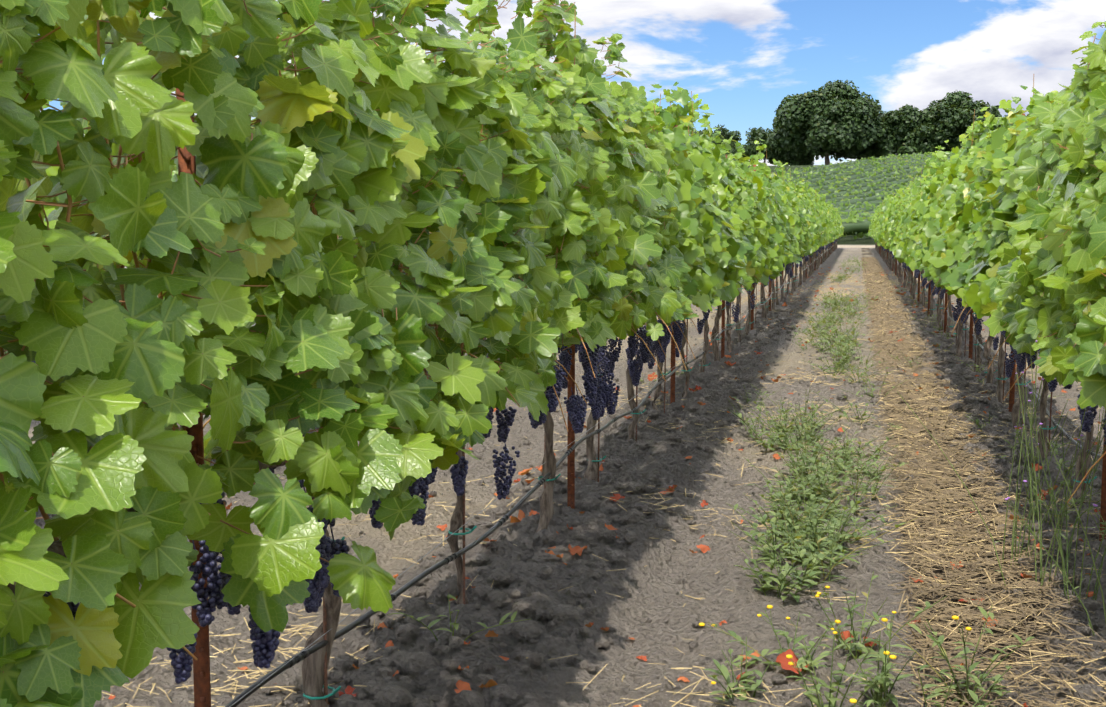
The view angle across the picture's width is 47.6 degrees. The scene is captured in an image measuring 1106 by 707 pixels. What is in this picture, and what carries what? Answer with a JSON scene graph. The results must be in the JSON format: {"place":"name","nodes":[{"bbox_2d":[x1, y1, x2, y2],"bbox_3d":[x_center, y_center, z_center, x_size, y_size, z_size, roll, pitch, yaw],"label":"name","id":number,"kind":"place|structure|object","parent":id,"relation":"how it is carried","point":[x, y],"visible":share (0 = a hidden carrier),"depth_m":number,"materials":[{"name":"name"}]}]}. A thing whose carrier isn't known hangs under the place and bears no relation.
{"place":"outdoors","nodes":[
{"label":"outdoors","id":0,"kind":"place"},
{"bbox_2d":[7,165,1105,706],"bbox_3d":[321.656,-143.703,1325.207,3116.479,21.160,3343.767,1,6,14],"label":"ground","id":1,"kind":"structure","parent":0,"point":[713,605],"depth_m":5.47,"materials":[{"name":"soil"}]},
{"bbox_2d":[8,98,195,333],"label":"leaves","id":2,"kind":"object","parent":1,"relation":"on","point":[53,175],"depth_m":5.84,"materials":[{"name":"green plant"}]},
{"bbox_2d":[0,8,815,659],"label":"canes","id":3,"kind":"object","parent":1,"relation":"on","point":[122,290],"depth_m":2.56,"materials":[{"name":"brown wood"}]},
{"bbox_2d":[0,0,692,702],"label":"petioles","id":4,"kind":"object","parent":3,"relation":"attached to","point":[42,204],"visible":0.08,"depth_m":2.63,"materials":[{"name":"brown"}]},
{"bbox_2d":[0,0,698,706],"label":"leaves","id":5,"kind":"object","parent":4,"relation":"attached to","point":[116,364],"visible":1,"depth_m":2.41,"materials":[{"name":"green plant"}]},
{"bbox_2d":[43,238,839,683],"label":"grapes","id":6,"kind":"object","parent":3,"relation":"hanging from","point":[601,396],"visible":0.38,"depth_m":4.20,"materials":[{"name":"purple food"}]},
{"bbox_2d":[621,81,843,311],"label":"leaves","id":7,"kind":"object","parent":3,"relation":"attached to","point":[742,223],"visible":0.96,"depth_m":10.51,"materials":[{"name":"green plant"}]},
{"bbox_2d":[7,241,836,706],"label":"trunks","id":8,"kind":"object","parent":1,"relation":"on","point":[313,671],"visible":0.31,"depth_m":5.69,"materials":[{"name":"brown plant"}]},
{"bbox_2d":[225,243,836,706],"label":"hose","id":9,"kind":"object","parent":8,"relation":"on","point":[407,585],"visible":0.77,"depth_m":4.24,"materials":[{"name":"black plastic"}]},
{"bbox_2d":[303,266,797,699],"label":"vine ties","id":10,"kind":"object","parent":8,"relation":"on","point":[334,690],"visible":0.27,"depth_m":4.52,"materials":[{"name":"teal"}]},
{"bbox_2d":[15,244,833,704],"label":"stakes","id":11,"kind":"object","parent":1,"relation":"on","point":[463,506],"visible":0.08,"depth_m":4.55,"materials":[{"name":"brown wood"}]},
{"bbox_2d":[176,88,832,706],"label":"trellis posts","id":12,"kind":"object","parent":1,"relation":"on","point":[202,684],"visible":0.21,"depth_m":2.71,"materials":[{"name":"brown wood"}]},
{"bbox_2d":[45,98,820,706],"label":"wires","id":13,"kind":"object","parent":12,"relation":"attached to","point":[433,548],"visible":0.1,"depth_m":3.91,"materials":[{"name":"grey metal"}]},
{"bbox_2d":[95,293,1105,706],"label":"clods","id":14,"kind":"object","parent":1,"relation":"on","point":[411,665],"visible":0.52,"depth_m":5.30,"materials":[{"name":"soil"}]},
{"bbox_2d":[102,270,1105,706],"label":"straw","id":15,"kind":"object","parent":1,"relation":"on","point":[296,630],"visible":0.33,"depth_m":6.21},
{"bbox_2d":[108,266,1099,706],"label":"dry leaves","id":16,"kind":"object","parent":1,"relation":"on","point":[782,660],"visible":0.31,"depth_m":5.76,"materials":[{"name":"orange plant"}]},
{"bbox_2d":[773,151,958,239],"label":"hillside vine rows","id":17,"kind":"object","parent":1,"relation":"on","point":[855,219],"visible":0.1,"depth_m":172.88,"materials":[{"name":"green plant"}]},
{"bbox_2d":[860,257,1105,706],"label":"straw mulch","id":18,"kind":"object","parent":1,"relation":"on","point":[873,266],"visible":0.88,"depth_m":5.84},
{"bbox_2d":[875,243,1093,504],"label":"trunks","id":19,"kind":"object","parent":1,"relation":"on","point":[1016,409],"visible":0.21,"depth_m":9.85,"materials":[{"name":"brown plant"}]},
{"bbox_2d":[907,274,1096,482],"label":"vine ties","id":20,"kind":"object","parent":19,"relation":"on","point":[1051,428],"visible":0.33,"depth_m":9.26,"materials":[{"name":"teal"}]},
{"bbox_2d":[891,260,1086,502],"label":"stakes","id":21,"kind":"object","parent":1,"relation":"on","point":[1004,371],"visible":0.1,"depth_m":9.85,"materials":[{"name":"brown wood"}]},
{"bbox_2d":[876,114,1105,540],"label":"trellis posts","id":22,"kind":"object","parent":1,"relation":"on","point":[1103,487],"visible":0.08,"depth_m":9.24,"materials":[{"name":"brown wood"}]},
{"bbox_2d":[916,279,1102,450],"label":"wires","id":23,"kind":"object","parent":22,"relation":"attached to","point":[1039,394],"visible":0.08,"depth_m":7.66,"materials":[{"name":"grey metal"}]},
{"bbox_2d":[892,259,1102,459],"bbox_3d":[10.461,-2.759,38.261,0.063,0.102,91.601,1,6,14],"label":"hose","id":24,"kind":"object","parent":23,"relation":"hanging from","point":[1069,437],"visible":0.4,"depth_m":7.75,"materials":[{"name":"black plastic"}]},
{"bbox_2d":[899,35,1105,502],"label":"canes","id":25,"kind":"object","parent":1,"relation":"on","point":[1099,459],"visible":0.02,"depth_m":6.08,"materials":[{"name":"brown wood"}]},
{"bbox_2d":[867,85,1082,318],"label":"leaves","id":26,"kind":"object","parent":25,"relation":"attached to","point":[946,227],"visible":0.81,"depth_m":10.21,"materials":[{"name":"green plant"}]},
{"bbox_2d":[872,238,1105,451],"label":"grapes","id":27,"kind":"object","parent":25,"relation":"hanging from","point":[1088,422],"visible":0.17,"depth_m":7.19,"materials":[{"name":"purple food"}]},
{"bbox_2d":[980,21,1105,410],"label":"leaves","id":28,"kind":"object","parent":25,"relation":"attached to","point":[1031,262],"visible":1,"depth_m":5.11,"materials":[{"name":"green plant"}]},
{"bbox_2d":[994,25,1105,355],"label":"petioles","id":29,"kind":"object","parent":25,"relation":"attached to","point":[1077,206],"depth_m":5.09,"materials":[{"name":"green plant"}]},
{"bbox_2d":[38,0,1105,165],"label":"sky","id":30,"kind":"structure","parent":0,"point":[741,58],"materials":[{"name":"blue"}]},
{"bbox_2d":[276,255,1105,706],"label":"weed","id":31,"kind":"object","parent":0,"point":[807,558],"depth_m":5.40,"materials":[{"name":"green plant"}]},
{"bbox_2d":[699,586,971,702],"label":"weed flowers","id":32,"kind":"object","parent":31,"relation":"attached to","point":[955,617],"visible":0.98,"depth_m":3.78,"materials":[{"name":"yellow plant"}]},
{"bbox_2d":[1005,336,1097,506],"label":"weed flowers","id":33,"kind":"object","parent":31,"relation":"attached to","point":[1007,498],"visible":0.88,"depth_m":4.61,"materials":[{"name":"purple plant"}]},
{"bbox_2d":[694,80,1028,165],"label":"tree","id":34,"kind":"object","parent":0,"point":[837,119],"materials":[{"name":"green plant"}]},
{"bbox_2d":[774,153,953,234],"bbox_3d":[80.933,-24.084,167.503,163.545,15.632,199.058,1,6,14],"label":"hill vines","id":35,"kind":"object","parent":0,"point":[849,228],"visible":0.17,"depth_m":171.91,"materials":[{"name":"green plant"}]},
{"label":"trunks","id":36,"kind":"object","parent":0,"visible":0},
{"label":"canes","id":37,"kind":"object","parent":36,"relation":"on","visible":0},
{"bbox_2d":[41,158,177,272],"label":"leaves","id":38,"kind":"object","parent":37,"relation":"attached to","point":[173,172],"depth_m":11.56,"materials":[{"name":"green plant"}]}
]}

